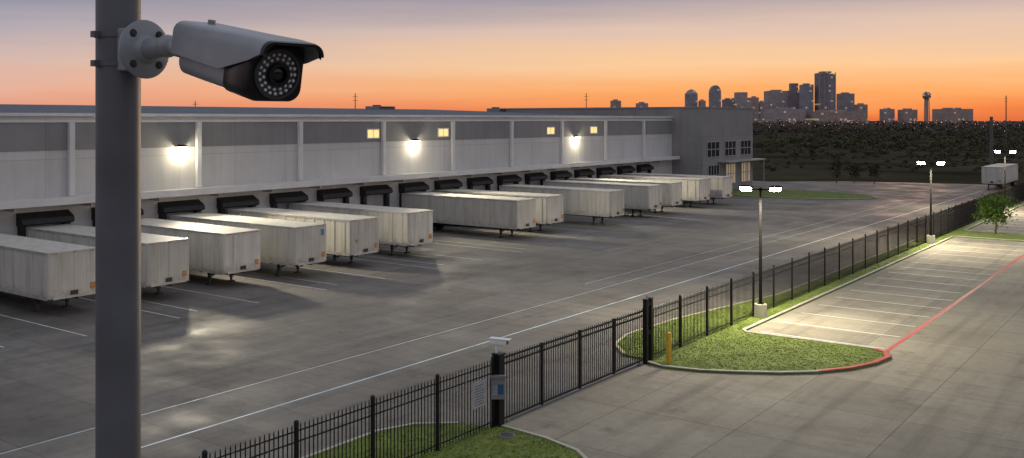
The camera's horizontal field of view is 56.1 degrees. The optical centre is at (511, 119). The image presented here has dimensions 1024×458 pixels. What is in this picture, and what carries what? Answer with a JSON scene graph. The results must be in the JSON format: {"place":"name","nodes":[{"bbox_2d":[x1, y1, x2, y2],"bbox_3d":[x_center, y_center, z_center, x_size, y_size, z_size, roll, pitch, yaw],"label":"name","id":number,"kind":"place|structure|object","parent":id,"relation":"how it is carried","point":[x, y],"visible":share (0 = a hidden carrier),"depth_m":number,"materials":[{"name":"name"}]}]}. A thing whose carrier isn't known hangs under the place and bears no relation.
{"place":"outdoors","nodes":[
{"label":"outdoors","id":0,"kind":"place"},
{"bbox_2d":[0,104,679,236],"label":"warehouse","id":1,"kind":"structure","parent":0,"point":[241,157],"depth_m":99.21,"materials":[{"name":"metal"}]},
{"bbox_2d":[177,145,187,148],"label":"wall lamp","id":2,"kind":"object","parent":1,"relation":"attached to","point":[181,146],"visible":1,"depth_m":85.68,"materials":[{"name":"white metal"}]},
{"bbox_2d":[367,129,379,138],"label":"window","id":3,"kind":"structure","parent":1,"relation":"in","point":[371,133],"depth_m":105.83,"materials":[{"name":"yellow glass"}]},
{"bbox_2d":[365,105,394,109],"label":"rooftop unit","id":4,"kind":"object","parent":1,"relation":"on","point":[376,107],"visible":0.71,"depth_m":169.55,"materials":[{"name":"grey metal"}]},
{"bbox_2d":[438,128,448,136],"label":"window","id":5,"kind":"structure","parent":1,"relation":"in","point":[442,132],"depth_m":115.41,"materials":[{"name":"yellow glass"}]},
{"bbox_2d":[487,107,504,111],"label":"rooftop unit","id":6,"kind":"object","parent":1,"relation":"on","point":[495,109],"visible":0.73,"depth_m":184.37,"materials":[{"name":"grey metal"}]},
{"bbox_2d":[546,127,554,134],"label":"window","id":7,"kind":"structure","parent":1,"relation":"in","point":[549,130],"depth_m":134.04,"materials":[{"name":"yellow glass"}]},
{"bbox_2d":[590,126,596,133],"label":"window","id":8,"kind":"structure","parent":1,"relation":"in","point":[593,129],"depth_m":143.28,"materials":[{"name":"yellow glass"}]},
{"bbox_2d":[310,422,488,457],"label":"lawn","id":9,"kind":"structure","parent":0,"point":[392,444],"depth_m":36.83,"materials":[{"name":"plant"}]},
{"bbox_2d":[422,426,581,457],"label":"lawn","id":10,"kind":"structure","parent":0,"point":[499,451],"depth_m":36.15,"materials":[{"name":"plant"}]},
{"bbox_2d":[499,432,514,438],"bbox_3d":[-0.200,12.375,37.600,0.640,0.050,0.640,0,0,36],"label":"utility cover","id":11,"kind":"object","parent":10,"relation":"on","point":[506,435],"visible":1,"depth_m":37.50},
{"bbox_2d":[0,181,1023,457],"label":"truck yard","id":12,"kind":"structure","parent":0,"point":[208,343],"depth_m":60.53,"materials":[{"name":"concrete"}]},
{"bbox_2d":[0,233,94,312],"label":"semi trailer","id":13,"kind":"object","parent":12,"relation":"on","point":[38,270],"visible":0.97,"depth_m":61.84,"materials":[{"name":"paint"}]},
{"bbox_2d":[25,224,188,294],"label":"semi trailer","id":14,"kind":"object","parent":12,"relation":"on","point":[164,259],"visible":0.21,"depth_m":66.86,"materials":[{"name":"metal"}]},
{"bbox_2d":[141,217,259,285],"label":"semi trailer","id":15,"kind":"object","parent":12,"relation":"on","point":[230,251],"visible":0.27,"depth_m":72.03,"materials":[{"name":"metal"}]},
{"bbox_2d":[169,212,325,276],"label":"semi trailer","id":16,"kind":"object","parent":12,"relation":"on","point":[296,244],"visible":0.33,"depth_m":76.21,"materials":[{"name":"metal"}]},
{"bbox_2d":[227,207,378,265],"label":"semi trailer","id":17,"kind":"object","parent":12,"relation":"on","point":[350,235],"visible":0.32,"depth_m":81.47,"materials":[{"name":"metal"}]},
{"bbox_2d":[288,201,432,255],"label":"semi trailer","id":18,"kind":"object","parent":12,"relation":"on","point":[406,227],"visible":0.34,"depth_m":87.94,"materials":[{"name":"metal"}]},
{"bbox_2d":[301,421,457,457],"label":"kerb","id":19,"kind":"structure","parent":12,"relation":"on","point":[344,442],"depth_m":37.64,"materials":[{"name":"concrete"}]},
{"bbox_2d":[0,199,774,347],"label":"yard stall markings","id":20,"kind":"object","parent":12,"relation":"on","point":[346,273],"visible":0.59,"depth_m":78.27,"materials":[{"name":"paint"}]},
{"bbox_2d":[401,192,535,237],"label":"semi trailer","id":21,"kind":"object","parent":12,"relation":"on","point":[504,212],"visible":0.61,"depth_m":102.70,"materials":[{"name":"metal"}]},
{"bbox_2d":[433,188,563,231],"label":"semi trailer","id":22,"kind":"object","parent":12,"relation":"on","point":[549,209],"visible":0.21,"depth_m":105.96,"materials":[{"name":"metal"}]},
{"bbox_2d":[1,185,995,453],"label":"lane markings","id":23,"kind":"object","parent":12,"relation":"on","point":[487,341],"visible":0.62,"depth_m":53.02,"materials":[{"name":"paint"}]},
{"bbox_2d":[499,184,623,224],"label":"semi trailer","id":24,"kind":"object","parent":12,"relation":"on","point":[596,203],"visible":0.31,"depth_m":114.14,"materials":[{"name":"metal"}]},
{"bbox_2d":[489,363,642,427],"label":"gate track","id":25,"kind":"structure","parent":12,"relation":"on","point":[571,393],"depth_m":43.58,"materials":[{"name":"grey metal"}]},
{"bbox_2d":[504,309,642,421],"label":"sliding gate","id":26,"kind":"structure","parent":25,"relation":"on","point":[540,352],"depth_m":43.75,"materials":[{"name":"black metal"}]},
{"bbox_2d":[543,180,660,216],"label":"semi trailer","id":27,"kind":"object","parent":12,"relation":"on","point":[640,197],"visible":0.34,"depth_m":122.55,"materials":[{"name":"metal"}]},
{"bbox_2d":[567,177,681,212],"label":"semi trailer","id":28,"kind":"object","parent":12,"relation":"on","point":[671,193],"visible":0.2,"depth_m":127.47,"materials":[{"name":"metal"}]},
{"bbox_2d":[505,107,765,188],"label":"office block","id":29,"kind":"structure","parent":12,"relation":"on","point":[715,141],"depth_m":166.50,"materials":[{"name":"paint"}]},
{"bbox_2d":[707,141,719,157],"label":"window","id":30,"kind":"structure","parent":29,"relation":"in","point":[713,148],"depth_m":164.11,"materials":[{"name":"glass"}]},
{"bbox_2d":[708,164,719,175],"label":"window","id":31,"kind":"structure","parent":29,"relation":"in","point":[714,170],"depth_m":164.43,"materials":[{"name":"glass"}]},
{"bbox_2d":[724,141,735,155],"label":"window","id":32,"kind":"structure","parent":29,"relation":"in","point":[729,146],"depth_m":169.57,"materials":[{"name":"glass"}]},
{"bbox_2d":[725,163,735,182],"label":"window","id":33,"kind":"structure","parent":29,"relation":"in","point":[730,169],"depth_m":170.19,"materials":[{"name":"glass"}]},
{"bbox_2d":[740,140,750,154],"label":"window","id":34,"kind":"structure","parent":29,"relation":"in","point":[745,145],"depth_m":175.25,"materials":[{"name":"glass"}]},
{"bbox_2d":[741,162,750,181],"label":"window","id":35,"kind":"structure","parent":29,"relation":"in","point":[745,166],"depth_m":175.25,"materials":[{"name":"glass"}]},
{"bbox_2d":[599,174,709,207],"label":"semi trailer","id":36,"kind":"object","parent":12,"relation":"on","point":[696,189],"visible":0.29,"depth_m":135.30,"materials":[{"name":"metal"}]},
{"bbox_2d":[624,173,731,204],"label":"semi trailer","id":37,"kind":"object","parent":12,"relation":"on","point":[720,187],"visible":0.28,"depth_m":139.71,"materials":[{"name":"metal"}]},
{"bbox_2d":[616,224,953,353],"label":"kerb","id":38,"kind":"structure","parent":12,"relation":"on","point":[718,308],"depth_m":61.31,"materials":[{"name":"concrete"}]},
{"bbox_2d":[741,189,876,198],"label":"kerb","id":39,"kind":"structure","parent":12,"relation":"on","point":[816,198],"depth_m":153.79,"materials":[{"name":"concrete"}]},
{"bbox_2d":[830,158,842,182],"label":"dark tree","id":40,"kind":"object","parent":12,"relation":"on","point":[837,174],"visible":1,"depth_m":188.91,"materials":[{"name":"green plant"}]},
{"bbox_2d":[845,163,861,181],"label":"dark tree","id":41,"kind":"object","parent":12,"relation":"on","point":[850,169],"visible":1,"depth_m":191.93,"materials":[{"name":"green plant"}]},
{"bbox_2d":[866,163,882,183],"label":"dark tree","id":42,"kind":"object","parent":12,"relation":"on","point":[872,169],"visible":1,"depth_m":185.86,"materials":[{"name":"green plant"}]},
{"bbox_2d":[981,163,1017,189],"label":"semi trailer","id":43,"kind":"object","parent":12,"relation":"on","point":[992,174],"visible":0.98,"depth_m":169.75,"materials":[{"name":"metal"}]},
{"bbox_2d":[0,0,1023,120],"label":"sky","id":44,"kind":"structure","parent":0,"point":[462,55],"materials":[{"name":"orange"}]},
{"bbox_2d":[610,99,620,106],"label":"office tower","id":45,"kind":"structure","parent":0,"point":[615,103],"depth_m":2882.96,"materials":[{"name":"grey concrete"}]},
{"bbox_2d":[636,102,647,106],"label":"office tower","id":46,"kind":"structure","parent":0,"point":[641,104],"depth_m":2896.92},
{"bbox_2d":[314,189,1023,457],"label":"grass","id":47,"kind":"structure","parent":0,"point":[677,351],"depth_m":50.59,"materials":[{"name":"green plant"}]},
{"bbox_2d":[685,89,697,106],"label":"office tower","id":48,"kind":"structure","parent":0,"point":[691,97],"depth_m":3043.74,"materials":[{"name":"grey concrete"}]},
{"bbox_2d":[698,99,705,106],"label":"office tower","id":49,"kind":"structure","parent":0,"point":[701,102],"depth_m":3022.93,"materials":[{"name":"grey concrete"}]},
{"bbox_2d":[709,85,720,106],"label":"office tower","id":50,"kind":"structure","parent":0,"point":[714,95],"depth_m":2868.83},
{"bbox_2d":[722,98,732,106],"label":"office tower","id":51,"kind":"structure","parent":0,"point":[727,102],"depth_m":3013.37,"materials":[{"name":"grey concrete"}]},
{"bbox_2d":[759,101,765,121],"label":"office tower","id":52,"kind":"structure","parent":0,"point":[762,105],"depth_m":3037.80,"materials":[{"name":"grey concrete"}]},
{"bbox_2d":[505,202,1023,457],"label":"driveway","id":53,"kind":"structure","parent":0,"point":[949,383],"depth_m":44.08,"materials":[{"name":"concrete"}]},
{"bbox_2d":[95,0,140,457],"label":"camera pole","id":54,"kind":"object","parent":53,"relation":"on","point":[117,264],"depth_m":3.14,"materials":[{"name":"grey metal"}]},
{"bbox_2d":[90,19,323,101],"bbox_3d":[-0.966,-0.187,2.957,0.994,0.273,0.263,0,0,36],"label":"security camera","id":55,"kind":"object","parent":54,"relation":"attached to","point":[252,65],"visible":0.99,"depth_m":2.77,"materials":[{"name":"grey paint"}]},
{"bbox_2d":[199,356,494,457],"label":"picket fence","id":56,"kind":"object","parent":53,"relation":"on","point":[437,412],"visible":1,"depth_m":34.19,"materials":[{"name":"black metal"}]},
{"bbox_2d":[473,378,485,409],"bbox_3d":[-1.273,10.825,37.826,0.029,1.050,0.840,0,0,36],"label":"notice sign","id":57,"kind":"object","parent":56,"relation":"attached to","point":[479,393],"visible":1,"depth_m":37.80,"materials":[{"name":"white metal"}]},
{"bbox_2d":[490,351,505,427],"bbox_3d":[-0.540,10.985,38.900,0.480,3.030,0.480,0,0,36],"label":"gate post","id":58,"kind":"object","parent":53,"relation":"on","point":[499,404],"visible":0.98,"depth_m":38.75,"materials":[{"name":"black metal"}]},
{"bbox_2d":[490,375,505,399],"bbox_3d":[-0.555,10.760,38.601,0.660,0.980,0.400,0,0,3],"label":"intercom box","id":59,"kind":"object","parent":58,"relation":"attached to","point":[498,387],"visible":1,"depth_m":38.49,"materials":[{"name":"grey metal"}]},
{"bbox_2d":[489,337,510,352],"bbox_3d":[-0.485,9.170,38.876,0.880,0.600,0.310,0,0,24],"label":"security camera","id":60,"kind":"object","parent":58,"relation":"on","point":[497,341],"visible":1,"depth_m":38.81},
{"bbox_2d":[501,424,587,457],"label":"kerb","id":61,"kind":"structure","parent":53,"relation":"on","point":[580,452],"depth_m":37.05,"materials":[{"name":"concrete"}]},
{"bbox_2d":[642,295,653,364],"bbox_3d":[6.981,10.750,49.258,0.260,3.500,0.740,0,0,36],"label":"gate latch post","id":62,"kind":"object","parent":53,"relation":"on","point":[647,329],"visible":0.94,"depth_m":49.03,"materials":[{"name":"black metal"}]},
{"bbox_2d":[666,332,670,363],"bbox_3d":[7.975,11.658,48.828,0.260,1.685,0.260,0,0,36],"label":"bollard","id":63,"kind":"object","parent":53,"relation":"on","point":[668,347],"visible":0.96,"depth_m":48.72,"materials":[{"name":"yellow metal"}]},
{"bbox_2d":[648,361,818,372],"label":"kerb","id":64,"kind":"structure","parent":53,"relation":"on","point":[732,370],"depth_m":47.22,"materials":[{"name":"concrete"}]},
{"bbox_2d":[653,183,1023,357],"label":"picket fence","id":65,"kind":"object","parent":53,"relation":"on","point":[777,284],"visible":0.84,"depth_m":68.69,"materials":[{"name":"black metal"}]},
{"bbox_2d":[742,236,952,348],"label":"kerb","id":66,"kind":"structure","parent":53,"relation":"on","point":[754,324],"depth_m":62.72,"materials":[{"name":"concrete"}]},
{"bbox_2d":[817,348,890,371],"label":"red kerb","id":67,"kind":"structure","parent":53,"relation":"on","point":[886,355],"depth_m":48.53,"materials":[{"name":"paint"}]},
{"bbox_2d":[766,211,1023,348],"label":"parking markings","id":68,"kind":"object","parent":53,"relation":"on","point":[904,295],"visible":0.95,"depth_m":67.48,"materials":[{"name":"paint"}]},
{"bbox_2d":[885,254,1023,351],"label":"fire lane line","id":69,"kind":"object","parent":53,"relation":"on","point":[896,344],"visible":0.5,"depth_m":63.05,"materials":[{"name":"red paint"}]},
{"bbox_2d":[959,203,1023,240],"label":"kerb","id":70,"kind":"structure","parent":53,"relation":"on","point":[986,231],"depth_m":104.89,"materials":[{"name":"concrete"}]},
{"bbox_2d":[764,90,788,108],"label":"office tower","id":71,"kind":"structure","parent":0,"point":[773,99],"depth_m":3067.38,"materials":[{"name":"grey concrete"}]},
{"bbox_2d":[764,108,805,123],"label":"office tower","id":72,"kind":"structure","parent":0,"point":[792,115],"depth_m":2694.33,"materials":[{"name":"grey concrete"}]},
{"bbox_2d":[647,236,952,374],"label":"lawn","id":73,"kind":"structure","parent":0,"point":[776,355],"depth_m":51.03,"materials":[{"name":"plant"}]},
{"bbox_2d":[739,185,781,317],"bbox_3d":[15.593,8.319,60.241,2.654,8.363,0.790,0,0,15],"label":"lamp post","id":74,"kind":"object","parent":73,"relation":"on","point":[760,308],"visible":0.98,"depth_m":60.15,"materials":[{"name":"metal"}]},
{"bbox_2d":[917,161,944,243],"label":"lamp post","id":75,"kind":"object","parent":73,"relation":"on","point":[930,238],"visible":1,"depth_m":95.73,"materials":[{"name":"metal"}]},
{"bbox_2d":[732,189,875,199],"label":"lawn","id":76,"kind":"structure","parent":0,"point":[795,196],"depth_m":158.17,"materials":[{"name":"plant"}]},
{"bbox_2d":[799,83,813,111],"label":"office tower","id":77,"kind":"structure","parent":0,"point":[806,96],"depth_m":2976.49,"materials":[{"name":"grey concrete"}]},
{"bbox_2d":[814,71,835,110],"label":"office tower","id":78,"kind":"structure","parent":0,"point":[824,90],"depth_m":2965.37,"materials":[{"name":"grey concrete"}]},
{"bbox_2d":[806,110,866,121],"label":"office tower","id":79,"kind":"structure","parent":0,"point":[831,115],"depth_m":2666.93,"materials":[{"name":"grey concrete"}]},
{"bbox_2d":[836,92,854,110],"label":"office tower","id":80,"kind":"structure","parent":0,"point":[845,100],"depth_m":3078.55,"materials":[{"name":"grey concrete"}]},
{"bbox_2d":[854,103,867,122],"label":"office tower","id":81,"kind":"structure","parent":0,"point":[860,107],"depth_m":2988.11,"materials":[{"name":"grey concrete"}]},
{"bbox_2d":[879,108,894,122],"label":"office tower","id":82,"kind":"structure","parent":0,"point":[886,115],"depth_m":3048.57,"materials":[{"name":"grey concrete"}]},
{"bbox_2d":[753,121,1023,184],"bbox_3d":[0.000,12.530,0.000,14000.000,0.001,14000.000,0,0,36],"label":"ground","id":83,"kind":"structure","parent":0,"point":[816,169],"depth_m":265.77,"materials":[{"name":"green plant"}]},
{"bbox_2d":[731,92,752,107],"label":"office tower","id":84,"kind":"structure","parent":83,"relation":"on","point":[741,99],"depth_m":3013.00,"materials":[{"name":"grey concrete"}]},
{"bbox_2d":[750,96,758,121],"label":"office tower","id":85,"kind":"structure","parent":83,"relation":"on","point":[755,108],"depth_m":3019.57,"materials":[{"name":"grey concrete"}]},
{"bbox_2d":[789,83,798,108],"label":"office tower","id":86,"kind":"structure","parent":83,"relation":"on","point":[793,96],"depth_m":3050.74,"materials":[{"name":"grey concrete"}]},
{"bbox_2d":[753,128,1023,148],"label":"wood","id":87,"kind":"object","parent":83,"relation":"on","point":[979,137],"visible":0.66,"depth_m":510.75,"materials":[{"name":"green plant"}]},
{"bbox_2d":[753,122,1023,134],"bbox_3d":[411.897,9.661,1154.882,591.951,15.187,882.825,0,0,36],"label":"distant wood","id":88,"kind":"object","parent":83,"relation":"on","point":[933,128],"visible":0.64,"depth_m":922.20,"materials":[{"name":"green plant"}]},
{"bbox_2d":[753,141,1023,158],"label":"scrub trees","id":89,"kind":"object","parent":83,"relation":"on","point":[970,154],"visible":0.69,"depth_m":358.77,"materials":[{"name":"green plant"}]},
{"bbox_2d":[753,119,1023,127],"bbox_3d":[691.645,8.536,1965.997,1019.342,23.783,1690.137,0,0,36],"label":"horizon wood","id":90,"kind":"object","parent":83,"relation":"on","point":[890,123],"visible":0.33,"depth_m":1573.87,"materials":[{"name":"green plant"}]},
{"bbox_2d":[757,153,1022,171],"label":"field scrub","id":91,"kind":"object","parent":83,"relation":"on","point":[912,168],"visible":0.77,"depth_m":271.72,"materials":[{"name":"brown plant"}]},
{"bbox_2d":[989,117,992,164],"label":"monopole","id":92,"kind":"object","parent":83,"relation":"on","point":[991,144],"visible":0.66,"depth_m":195.72,"materials":[{"name":"grey metal"}]},
{"bbox_2d":[1004,96,1007,143],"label":"utility pole","id":93,"kind":"object","parent":83,"relation":"on","point":[1006,98],"visible":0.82,"depth_m":479.79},
{"bbox_2d":[898,108,917,122],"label":"office tower","id":94,"kind":"structure","parent":0,"point":[907,115],"depth_m":3009.24,"materials":[{"name":"grey concrete"}]},
{"bbox_2d":[922,92,930,121],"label":"observation tower","id":95,"kind":"structure","parent":0,"point":[926,96],"depth_m":2995.24,"materials":[{"name":"grey concrete"}]},
{"bbox_2d":[932,108,972,122],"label":"office tower","id":96,"kind":"structure","parent":0,"point":[954,115],"depth_m":3024.47,"materials":[{"name":"grey concrete"}]},
{"bbox_2d":[943,203,1023,241],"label":"lawn","id":97,"kind":"structure","parent":0,"point":[977,233],"depth_m":103.28,"materials":[{"name":"plant"}]},
{"bbox_2d":[971,193,1021,233],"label":"young tree","id":98,"kind":"object","parent":97,"relation":"on","point":[989,212],"visible":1,"depth_m":103.39,"materials":[{"name":"green plant"}]},
{"bbox_2d":[994,150,1015,211],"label":"lamp post","id":99,"kind":"object","parent":97,"relation":"on","point":[999,151],"visible":0.88,"depth_m":129.11,"materials":[{"name":"metal"}]}
]}

